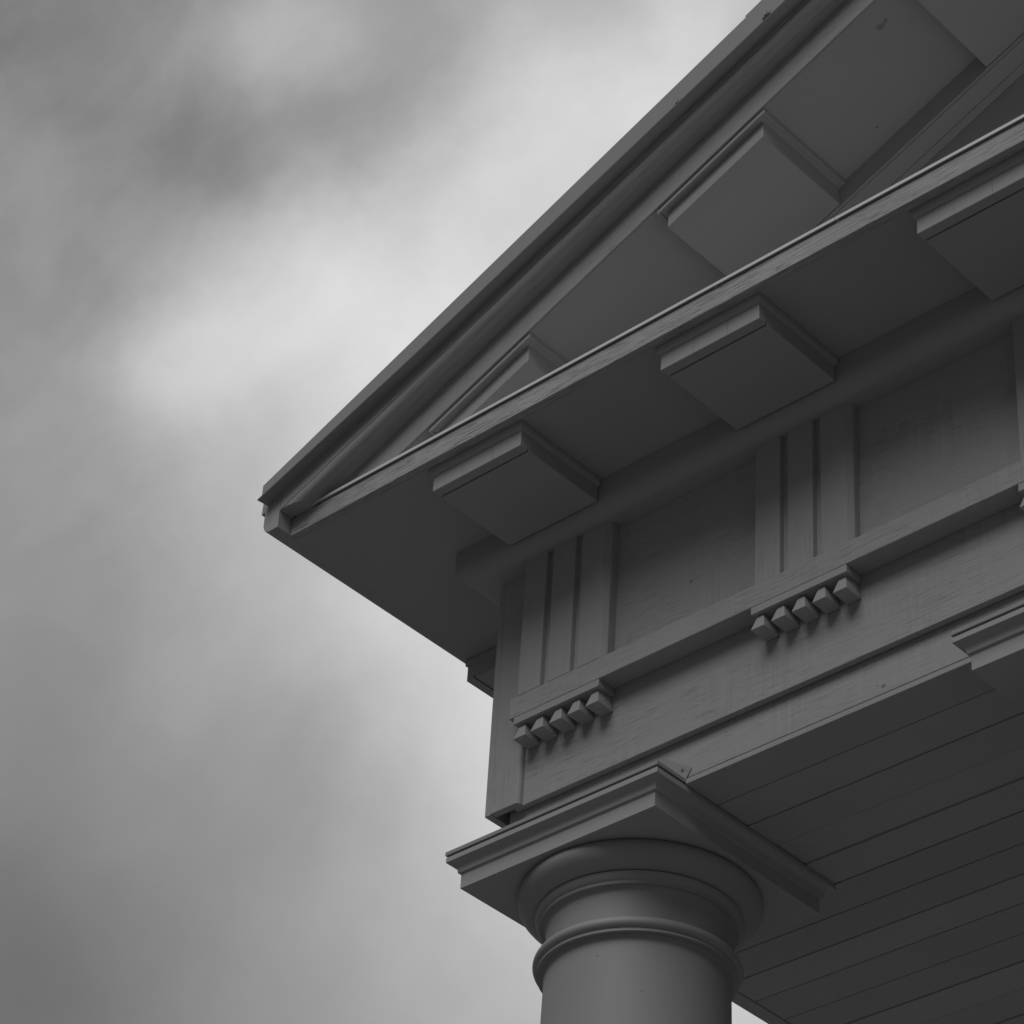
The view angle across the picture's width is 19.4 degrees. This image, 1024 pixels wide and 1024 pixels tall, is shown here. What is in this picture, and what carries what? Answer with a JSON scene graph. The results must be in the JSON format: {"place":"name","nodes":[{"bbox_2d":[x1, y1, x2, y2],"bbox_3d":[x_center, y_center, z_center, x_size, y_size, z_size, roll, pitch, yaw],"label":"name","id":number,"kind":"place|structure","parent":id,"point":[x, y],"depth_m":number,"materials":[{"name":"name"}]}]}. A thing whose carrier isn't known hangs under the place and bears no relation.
{"place":"outdoors","nodes":[
{"label":"outdoors","id":0,"kind":"place"},
{"bbox_2d":[0,0,767,1023],"label":"sky","id":1,"kind":"structure","parent":0,"point":[236,787],"materials":[{"name":"grey"}]},
{"bbox_2d":[257,0,1023,1023],"bbox_3d":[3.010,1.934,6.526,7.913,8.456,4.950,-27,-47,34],"label":"portico","id":2,"kind":"structure","parent":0,"point":[653,480],"depth_m":8.14,"materials":[{"name":"wood"}]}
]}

